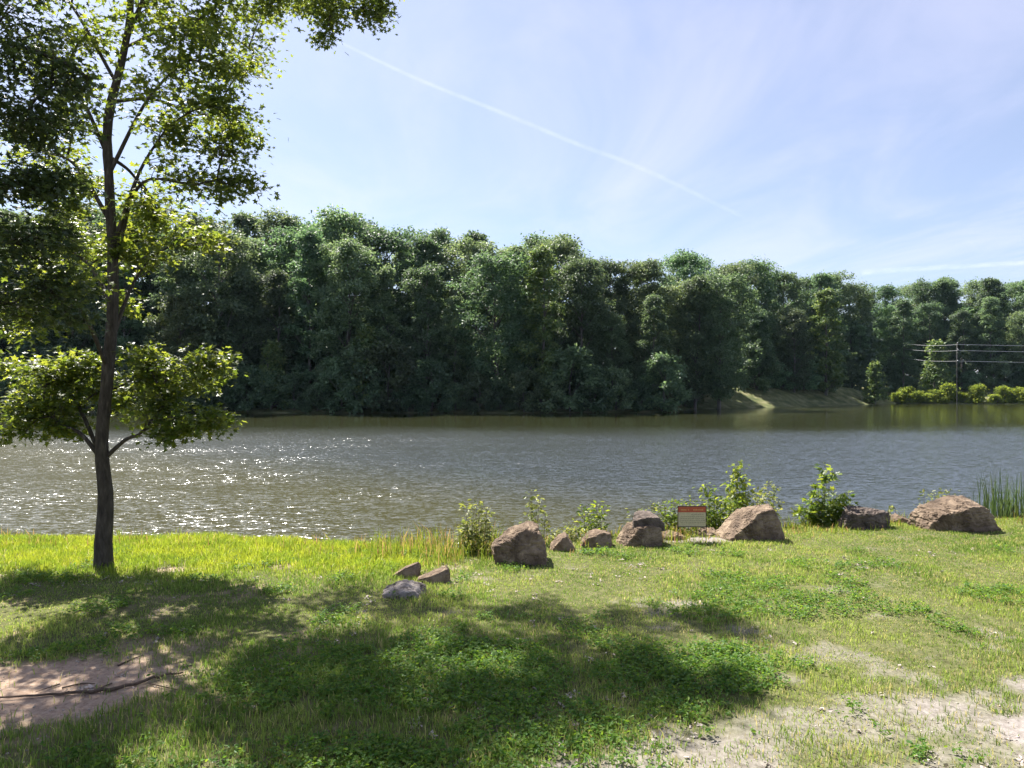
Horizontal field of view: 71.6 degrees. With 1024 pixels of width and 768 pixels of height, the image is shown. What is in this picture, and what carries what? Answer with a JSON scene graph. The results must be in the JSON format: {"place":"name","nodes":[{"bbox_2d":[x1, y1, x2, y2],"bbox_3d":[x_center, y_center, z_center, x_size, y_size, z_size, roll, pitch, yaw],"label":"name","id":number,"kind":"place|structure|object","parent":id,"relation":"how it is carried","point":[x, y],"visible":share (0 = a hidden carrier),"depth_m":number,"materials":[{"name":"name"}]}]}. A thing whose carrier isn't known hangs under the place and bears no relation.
{"place":"outdoors","nodes":[
{"label":"outdoors","id":0,"kind":"place"},
{"bbox_2d":[0,562,1022,766],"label":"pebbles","id":1,"kind":"object","parent":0,"point":[77,661],"visible":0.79,"depth_m":7.53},
{"bbox_2d":[0,403,1023,548],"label":"lake water","id":2,"kind":"structure","parent":0,"point":[339,476],"depth_m":34.01,"materials":[{"name":"liquid"}]},
{"bbox_2d":[0,378,1023,767],"bbox_3d":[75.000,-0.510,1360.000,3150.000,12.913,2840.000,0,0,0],"label":"ground","id":3,"kind":"structure","parent":0,"point":[24,676],"depth_m":9.12,"materials":[{"name":"plant"}]},
{"bbox_2d":[2,276,71,389],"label":"tree","id":4,"kind":"object","parent":3,"relation":"on","point":[21,351],"visible":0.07,"depth_m":102.83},
{"bbox_2d":[0,213,76,362],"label":"tree","id":5,"kind":"object","parent":3,"relation":"on","point":[19,276],"visible":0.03,"depth_m":109.06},
{"bbox_2d":[0,0,122,336],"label":"shade tree","id":6,"kind":"object","parent":3,"relation":"on","point":[47,186],"visible":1,"depth_m":9.45,"materials":[{"name":"green plant"}]},
{"bbox_2d":[20,236,106,361],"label":"tree","id":7,"kind":"object","parent":3,"relation":"on","point":[71,343],"visible":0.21,"depth_m":102.42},
{"bbox_2d":[0,671,183,697],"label":"fallen branch","id":8,"kind":"object","parent":3,"relation":"on","point":[99,689],"visible":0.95,"depth_m":8.01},
{"bbox_2d":[64,219,142,356],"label":"tree","id":9,"kind":"object","parent":3,"relation":"on","point":[90,228],"visible":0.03,"depth_m":110.53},
{"bbox_2d":[89,250,150,391],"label":"tree","id":10,"kind":"object","parent":3,"relation":"on","point":[136,325],"visible":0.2,"depth_m":104.50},
{"bbox_2d":[79,202,174,365],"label":"tree","id":11,"kind":"object","parent":3,"relation":"on","point":[148,308],"visible":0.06,"depth_m":110.22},
{"bbox_2d":[133,235,201,347],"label":"tree","id":12,"kind":"object","parent":3,"relation":"on","point":[150,295],"visible":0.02,"depth_m":111.98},
{"bbox_2d":[142,227,207,394],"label":"tree","id":13,"kind":"object","parent":3,"relation":"on","point":[165,284],"visible":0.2,"depth_m":101.40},
{"bbox_2d":[140,290,214,410],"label":"pale tree","id":14,"kind":"object","parent":3,"relation":"on","point":[177,307],"visible":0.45,"depth_m":97.64,"materials":[{"name":"green plant"}]},
{"bbox_2d":[156,209,236,321],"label":"tree","id":15,"kind":"object","parent":3,"relation":"on","point":[199,223],"visible":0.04,"depth_m":120.86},
{"bbox_2d":[0,0,404,569],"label":"shore tree","id":16,"kind":"object","parent":3,"relation":"on","point":[62,377],"visible":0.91,"depth_m":13.54,"materials":[{"name":"green plant"}]},
{"bbox_2d":[158,224,273,406],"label":"tree","id":17,"kind":"object","parent":3,"relation":"on","point":[236,257],"visible":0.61,"depth_m":100.09,"materials":[{"name":"plant"}]},
{"bbox_2d":[197,368,245,412],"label":"bank shrub","id":18,"kind":"object","parent":3,"relation":"on","point":[224,390],"visible":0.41,"depth_m":97.17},
{"bbox_2d":[183,246,271,366],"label":"tree","id":19,"kind":"object","parent":3,"relation":"on","point":[207,275],"visible":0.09,"depth_m":109.97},
{"bbox_2d":[208,210,277,330],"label":"tree","id":20,"kind":"object","parent":3,"relation":"on","point":[244,222],"visible":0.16,"depth_m":123.25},
{"bbox_2d":[212,268,276,402],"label":"tree","id":21,"kind":"object","parent":3,"relation":"on","point":[225,319],"visible":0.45,"depth_m":101.53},
{"bbox_2d":[223,363,265,411],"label":"bank shrub","id":22,"kind":"object","parent":3,"relation":"on","point":[251,380],"visible":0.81,"depth_m":97.20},
{"bbox_2d":[228,237,276,392],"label":"tree","id":23,"kind":"object","parent":3,"relation":"on","point":[259,257],"visible":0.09,"depth_m":110.73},
{"bbox_2d":[249,339,292,408],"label":"sapling","id":24,"kind":"object","parent":3,"relation":"on","point":[271,351],"visible":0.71,"depth_m":99.25,"materials":[{"name":"green plant"}]},
{"bbox_2d":[242,268,303,406],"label":"tree","id":25,"kind":"object","parent":3,"relation":"on","point":[277,277],"visible":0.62,"depth_m":102.29,"materials":[{"name":"plant"}]},
{"bbox_2d":[249,369,296,409],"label":"bank shrub","id":26,"kind":"object","parent":3,"relation":"on","point":[270,399],"visible":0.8,"depth_m":98.03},
{"bbox_2d":[251,205,319,370],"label":"tree","id":27,"kind":"object","parent":3,"relation":"on","point":[268,221],"visible":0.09,"depth_m":119.48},
{"bbox_2d":[258,221,341,391],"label":"tree","id":28,"kind":"object","parent":3,"relation":"on","point":[278,252],"visible":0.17,"depth_m":111.13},
{"bbox_2d":[277,226,341,405],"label":"tree","id":29,"kind":"object","parent":3,"relation":"on","point":[310,239],"visible":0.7,"depth_m":102.17,"materials":[{"name":"plant"}]},
{"bbox_2d":[312,355,366,412],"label":"bank shrub","id":30,"kind":"object","parent":3,"relation":"on","point":[336,366],"visible":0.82,"depth_m":96.72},
{"bbox_2d":[294,203,388,401],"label":"tree","id":31,"kind":"object","parent":3,"relation":"on","point":[331,225],"visible":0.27,"depth_m":109.92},
{"bbox_2d":[305,234,390,407],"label":"tree","id":32,"kind":"object","parent":3,"relation":"on","point":[345,252],"visible":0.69,"depth_m":99.28,"materials":[{"name":"plant"}]},
{"bbox_2d":[337,361,388,413],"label":"bank shrub","id":33,"kind":"object","parent":3,"relation":"on","point":[353,405],"visible":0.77,"depth_m":96.07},
{"bbox_2d":[344,323,389,408],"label":"sapling","id":34,"kind":"object","parent":3,"relation":"on","point":[367,334],"visible":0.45,"depth_m":98.41,"materials":[{"name":"green plant"}]},
{"bbox_2d":[363,263,407,397],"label":"tree","id":35,"kind":"object","parent":3,"relation":"on","point":[384,274],"visible":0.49,"depth_m":100.85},
{"bbox_2d":[354,339,417,412],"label":"bank shrub","id":36,"kind":"object","parent":3,"relation":"on","point":[385,352],"visible":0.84,"depth_m":96.48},
{"bbox_2d":[346,221,431,386],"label":"tree","id":37,"kind":"object","parent":3,"relation":"on","point":[386,242],"visible":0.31,"depth_m":110.04,"materials":[{"name":"plant"}]},
{"bbox_2d":[382,579,425,599],"bbox_3d":[-1.804,3.590,11.919,0.765,0.475,0.792,0,0,0],"label":"rock","id":38,"kind":"object","parent":3,"relation":"on","point":[404,588],"visible":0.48,"depth_m":11.75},
{"bbox_2d":[393,261,453,402],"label":"tree","id":39,"kind":"object","parent":3,"relation":"on","point":[419,300],"visible":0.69,"depth_m":101.71,"materials":[{"name":"plant"}]},
{"bbox_2d":[392,226,465,377],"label":"tree","id":40,"kind":"object","parent":3,"relation":"on","point":[440,236],"visible":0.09,"depth_m":122.28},
{"bbox_2d":[395,236,464,384],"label":"tree","id":41,"kind":"object","parent":3,"relation":"on","point":[430,246],"visible":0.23,"depth_m":112.60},
{"bbox_2d":[417,566,449,583],"bbox_3d":[-1.403,3.431,12.610,0.613,0.385,0.370,0,0,0],"label":"rock","id":42,"kind":"object","parent":3,"relation":"on","point":[441,574],"visible":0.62,"depth_m":12.49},
{"bbox_2d":[436,294,472,395],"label":"tree","id":43,"kind":"object","parent":3,"relation":"on","point":[454,359],"visible":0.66,"depth_m":101.01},
{"bbox_2d":[442,382,468,412],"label":"bank shrub","id":44,"kind":"object","parent":3,"relation":"on","point":[457,400],"visible":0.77,"depth_m":97.74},
{"bbox_2d":[450,499,502,555],"bbox_3d":[-0.789,2.996,14.868,1.229,1.279,0.880,0,0,0],"label":"shrub","id":45,"kind":"object","parent":3,"relation":"on","point":[474,528],"visible":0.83,"depth_m":14.88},
{"bbox_2d":[431,234,522,401],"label":"tree","id":46,"kind":"object","parent":3,"relation":"on","point":[465,250],"visible":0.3,"depth_m":111.81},
{"bbox_2d":[446,245,539,407],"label":"tree","id":47,"kind":"object","parent":3,"relation":"on","point":[495,268],"visible":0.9,"depth_m":99.28,"materials":[{"name":"plant"}]},
{"bbox_2d":[482,378,520,411],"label":"bank shrub","id":48,"kind":"object","parent":3,"relation":"on","point":[497,399],"visible":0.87,"depth_m":97.15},
{"bbox_2d":[0,507,1023,567],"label":"shore grass","id":49,"kind":"structure","parent":3,"relation":"on","point":[420,546],"depth_m":15.20,"materials":[{"name":"plant"}]},
{"bbox_2d":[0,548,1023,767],"bbox_3d":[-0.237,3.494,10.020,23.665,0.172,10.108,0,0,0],"label":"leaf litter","id":50,"kind":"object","parent":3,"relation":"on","point":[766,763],"visible":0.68,"depth_m":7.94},
{"bbox_2d":[493,244,534,400],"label":"tree","id":51,"kind":"object","parent":3,"relation":"on","point":[517,249],"visible":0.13,"depth_m":112.75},
{"bbox_2d":[491,521,547,566],"bbox_3d":[0.138,3.271,14.088,1.120,1.025,0.960,0,0,0],"label":"boulder","id":52,"kind":"object","parent":3,"relation":"on","point":[522,543],"visible":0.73,"depth_m":13.74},
{"bbox_2d":[503,368,545,412],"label":"bank shrub","id":53,"kind":"object","parent":3,"relation":"on","point":[522,379],"visible":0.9,"depth_m":97.09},
{"bbox_2d":[507,292,555,401],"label":"tree","id":54,"kind":"object","parent":3,"relation":"on","point":[525,295],"visible":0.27,"depth_m":101.36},
{"bbox_2d":[519,490,554,542],"bbox_3d":[0.568,3.024,15.984,0.851,1.319,0.703,0,0,0],"label":"shrub","id":55,"kind":"object","parent":3,"relation":"on","point":[541,511],"visible":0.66,"depth_m":15.96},
{"bbox_2d":[511,243,571,408],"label":"light tree","id":56,"kind":"object","parent":3,"relation":"on","point":[541,256],"visible":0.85,"depth_m":99.10,"materials":[{"name":"green plant"}]},
{"bbox_2d":[524,365,568,412],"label":"bank shrub","id":57,"kind":"object","parent":3,"relation":"on","point":[550,404],"visible":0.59,"depth_m":97.36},
{"bbox_2d":[518,230,595,366],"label":"tree","id":58,"kind":"object","parent":3,"relation":"on","point":[532,238],"visible":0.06,"depth_m":119.27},
{"bbox_2d":[515,233,599,390],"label":"tree","id":59,"kind":"object","parent":3,"relation":"on","point":[563,247],"visible":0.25,"depth_m":109.13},
{"bbox_2d":[549,532,575,551],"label":"rock","id":60,"kind":"object","parent":3,"relation":"on","point":[561,542],"visible":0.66,"depth_m":14.92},
{"bbox_2d":[545,343,603,412],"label":"bank shrub","id":61,"kind":"object","parent":3,"relation":"on","point":[575,354],"visible":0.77,"depth_m":97.73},
{"bbox_2d":[536,254,617,394],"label":"tree","id":62,"kind":"object","parent":3,"relation":"on","point":[579,271],"visible":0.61,"depth_m":102.71,"materials":[{"name":"plant"}]},
{"bbox_2d":[567,364,616,412],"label":"bank shrub","id":63,"kind":"object","parent":3,"relation":"on","point":[597,404],"visible":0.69,"depth_m":97.85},
{"bbox_2d":[574,500,610,535],"bbox_3d":[1.899,3.191,16.580,0.791,0.976,0.918,0,0,25],"label":"shrub","id":64,"kind":"object","parent":3,"relation":"on","point":[594,523],"visible":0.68,"depth_m":16.56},
{"bbox_2d":[581,529,611,547],"bbox_3d":[1.825,3.420,15.418,0.724,0.508,0.574,0,0,9],"label":"rock","id":65,"kind":"object","parent":3,"relation":"on","point":[602,538],"visible":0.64,"depth_m":15.21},
{"bbox_2d":[573,256,640,389],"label":"tree","id":66,"kind":"object","parent":3,"relation":"on","point":[611,268],"visible":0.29,"depth_m":110.92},
{"bbox_2d":[586,312,636,401],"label":"tree","id":67,"kind":"object","parent":3,"relation":"on","point":[615,321],"visible":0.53,"depth_m":103.18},
{"bbox_2d":[596,365,638,410],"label":"bank shrub","id":68,"kind":"object","parent":3,"relation":"on","point":[620,377],"visible":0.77,"depth_m":99.14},
{"bbox_2d":[624,378,654,412],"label":"bank shrub","id":69,"kind":"object","parent":3,"relation":"on","point":[637,387],"visible":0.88,"depth_m":99.61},
{"bbox_2d":[616,510,664,546],"bbox_3d":[2.798,3.276,15.507,1.009,0.912,0.905,0,0,0],"label":"boulder","id":70,"kind":"object","parent":3,"relation":"on","point":[644,528],"visible":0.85,"depth_m":15.28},
{"bbox_2d":[610,255,680,392],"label":"tree","id":71,"kind":"object","parent":3,"relation":"on","point":[647,270],"visible":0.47,"depth_m":109.88,"materials":[{"name":"plant"}]},
{"bbox_2d":[634,294,672,407],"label":"tree","id":72,"kind":"object","parent":3,"relation":"on","point":[650,304],"visible":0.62,"depth_m":102.73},
{"bbox_2d":[636,350,692,412],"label":"bank shrub","id":73,"kind":"object","parent":3,"relation":"on","point":[660,363],"visible":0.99,"depth_m":99.16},
{"bbox_2d":[655,495,699,532],"bbox_3d":[3.921,3.141,16.919,1.198,1.026,1.016,0,0,0],"label":"shrub","id":74,"kind":"object","parent":3,"relation":"on","point":[665,518],"visible":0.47,"depth_m":16.88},
{"bbox_2d":[652,277,713,402],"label":"tree","id":75,"kind":"object","parent":3,"relation":"on","point":[675,344],"visible":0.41,"depth_m":111.94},
{"bbox_2d":[658,247,714,371],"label":"tree","id":76,"kind":"object","parent":3,"relation":"on","point":[686,263],"visible":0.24,"depth_m":121.31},
{"bbox_2d":[677,506,706,541],"bbox_3d":[3.993,3.176,15.749,0.642,0.946,0.022,0,0,0],"label":"notice sign","id":77,"kind":"object","parent":3,"relation":"on","point":[691,516],"visible":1,"depth_m":15.74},
{"bbox_2d":[670,274,724,408],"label":"tree","id":78,"kind":"object","parent":3,"relation":"on","point":[694,337],"visible":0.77,"depth_m":110.74,"materials":[{"name":"plant"}]},
{"bbox_2d":[693,482,745,529],"bbox_3d":[5.037,3.021,17.191,1.418,1.284,1.180,0,0,0],"label":"shrub","id":79,"kind":"object","parent":3,"relation":"on","point":[714,518],"visible":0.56,"depth_m":17.16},
{"bbox_2d":[681,266,764,408],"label":"tree","id":80,"kind":"object","parent":3,"relation":"on","point":[724,364],"visible":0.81,"depth_m":111.89,"materials":[{"name":"plant"}]},
{"bbox_2d":[707,260,761,379],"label":"tree","id":81,"kind":"object","parent":3,"relation":"on","point":[728,269],"visible":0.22,"depth_m":135.71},
{"bbox_2d":[719,460,756,517],"bbox_3d":[5.651,2.838,17.627,0.940,1.936,0.966,0,0,39],"label":"shrub","id":82,"kind":"object","parent":3,"relation":"on","point":[733,488],"visible":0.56,"depth_m":17.56,"materials":[{"name":"green plant"}]},
{"bbox_2d":[714,504,784,541],"bbox_3d":[5.360,3.252,16.102,1.502,1.008,1.151,0,0,0],"label":"boulder","id":83,"kind":"object","parent":3,"relation":"on","point":[758,522],"visible":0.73,"depth_m":15.75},
{"bbox_2d":[739,310,775,388],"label":"tree","id":84,"kind":"object","parent":3,"relation":"on","point":[762,333],"visible":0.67,"depth_m":128.82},
{"bbox_2d":[728,255,788,386],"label":"tree","id":85,"kind":"object","parent":3,"relation":"on","point":[768,294],"visible":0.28,"depth_m":140.03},
{"bbox_2d":[736,339,782,392],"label":"bank shrub","id":86,"kind":"object","parent":3,"relation":"on","point":[763,383],"visible":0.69,"depth_m":127.26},
{"bbox_2d":[746,481,784,517],"bbox_3d":[6.275,3.096,17.821,1.136,1.366,0.753,0,0,0],"label":"shrub","id":87,"kind":"object","parent":3,"relation":"on","point":[762,499],"visible":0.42,"depth_m":17.76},
{"bbox_2d":[769,268,811,386],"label":"tree","id":88,"kind":"object","parent":3,"relation":"on","point":[792,278],"visible":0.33,"depth_m":145.07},
{"bbox_2d":[770,307,815,392],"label":"tree","id":89,"kind":"object","parent":3,"relation":"on","point":[797,317],"visible":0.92,"depth_m":132.31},
{"bbox_2d":[791,463,858,526],"bbox_3d":[7.931,2.816,18.002,1.781,1.789,1.342,0,0,0],"label":"shrub","id":90,"kind":"object","parent":3,"relation":"on","point":[812,514],"visible":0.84,"depth_m":17.85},
{"bbox_2d":[801,271,852,377],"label":"tree","id":91,"kind":"object","parent":3,"relation":"on","point":[822,279],"visible":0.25,"depth_m":152.11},
{"bbox_2d":[805,286,849,395],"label":"light tree","id":92,"kind":"object","parent":3,"relation":"on","point":[825,295],"visible":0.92,"depth_m":136.02,"materials":[{"name":"green plant"}]},
{"bbox_2d":[809,269,862,363],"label":"tree","id":93,"kind":"object","parent":3,"relation":"on","point":[847,294],"visible":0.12,"depth_m":162.90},
{"bbox_2d":[842,362,867,390],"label":"bank shrub","id":94,"kind":"object","parent":3,"relation":"on","point":[857,369],"visible":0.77,"depth_m":155.08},
{"bbox_2d":[836,279,881,361],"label":"tree","id":95,"kind":"object","parent":3,"relation":"on","point":[865,311],"visible":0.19,"depth_m":168.27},
{"bbox_2d":[848,325,870,392],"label":"tree","id":96,"kind":"object","parent":3,"relation":"on","point":[858,329],"visible":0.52,"depth_m":160.28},
{"bbox_2d":[836,505,890,529],"bbox_3d":[8.589,3.365,17.423,1.221,0.726,0.816,0,0,0],"label":"boulder","id":97,"kind":"object","parent":3,"relation":"on","point":[855,517],"visible":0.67,"depth_m":17.17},
{"bbox_2d":[831,316,895,393],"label":"understorey tree","id":98,"kind":"object","parent":3,"relation":"on","point":[872,356],"visible":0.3,"depth_m":160.62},
{"bbox_2d":[860,360,890,403],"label":"sapling","id":99,"kind":"object","parent":3,"relation":"on","point":[873,382],"visible":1,"depth_m":140.42,"materials":[{"name":"green plant"}]},
{"bbox_2d":[862,282,911,372],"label":"tree","id":100,"kind":"object","parent":3,"relation":"on","point":[888,293],"visible":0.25,"depth_m":176.96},
{"bbox_2d":[867,302,922,383],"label":"tree","id":101,"kind":"object","parent":3,"relation":"on","point":[882,324],"visible":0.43,"depth_m":168.91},
{"bbox_2d":[883,298,922,392],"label":"tree","id":102,"kind":"object","parent":3,"relation":"on","point":[904,306],"visible":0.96,"depth_m":160.28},
{"bbox_2d":[910,301,956,388],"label":"tree","id":103,"kind":"object","parent":3,"relation":"on","point":[933,310],"visible":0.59,"depth_m":169.37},
{"bbox_2d":[904,278,965,368],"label":"tree","id":104,"kind":"object","parent":3,"relation":"on","point":[920,287],"visible":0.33,"depth_m":177.74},
{"bbox_2d":[917,339,954,392],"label":"sapling","id":105,"kind":"object","parent":3,"relation":"on","point":[937,355],"visible":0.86,"depth_m":150.14,"materials":[{"name":"green plant"}]},
{"bbox_2d":[921,275,974,370],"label":"tree","id":106,"kind":"object","parent":3,"relation":"on","point":[954,284],"visible":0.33,"depth_m":176.52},
{"bbox_2d":[907,495,1000,532],"bbox_3d":[10.791,3.250,17.257,2.007,0.999,1.296,0,0,0],"label":"boulder","id":107,"kind":"object","parent":3,"relation":"on","point":[954,513],"visible":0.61,"depth_m":16.82,"materials":[{"name":"stone"}]},
{"bbox_2d":[945,309,979,386],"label":"tree","id":108,"kind":"object","parent":3,"relation":"on","point":[963,327],"visible":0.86,"depth_m":168.57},
{"bbox_2d":[945,302,1011,377],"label":"understorey tree","id":109,"kind":"object","parent":3,"relation":"on","point":[971,310],"visible":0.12,"depth_m":180.51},
{"bbox_2d":[960,276,1016,370],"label":"tree","id":110,"kind":"object","parent":3,"relation":"on","point":[972,288],"visible":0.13,"depth_m":185.45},
{"bbox_2d":[964,277,1013,374],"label":"tree","id":111,"kind":"object","parent":3,"relation":"on","point":[988,283],"visible":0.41,"depth_m":175.30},
{"bbox_2d":[973,296,1010,388],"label":"tree","id":112,"kind":"object","parent":3,"relation":"on","point":[989,303],"visible":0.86,"depth_m":167.87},
{"bbox_2d":[964,469,1023,518],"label":"reeds","id":113,"kind":"object","parent":3,"relation":"on","point":[1001,504],"visible":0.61,"depth_m":19.47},
{"bbox_2d":[976,354,1013,391],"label":"bank shrub","id":114,"kind":"object","parent":3,"relation":"on","point":[995,364],"visible":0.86,"depth_m":164.36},
{"bbox_2d":[1000,280,1023,365],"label":"tree","id":115,"kind":"object","parent":3,"relation":"on","point":[1018,289],"visible":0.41,"depth_m":177.41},
{"bbox_2d":[1003,310,1023,387],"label":"tree","id":116,"kind":"object","parent":3,"relation":"on","point":[1016,355],"visible":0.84,"depth_m":166.79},
{"bbox_2d":[0,517,1023,767],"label":"lawn grass","id":117,"kind":"structure","parent":0,"point":[48,555],"depth_m":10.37,"materials":[{"name":"plant"}]},
{"bbox_2d":[0,0,1023,377],"label":"sky","id":118,"kind":"structure","parent":0,"point":[881,142],"materials":[{"name":"blue"}]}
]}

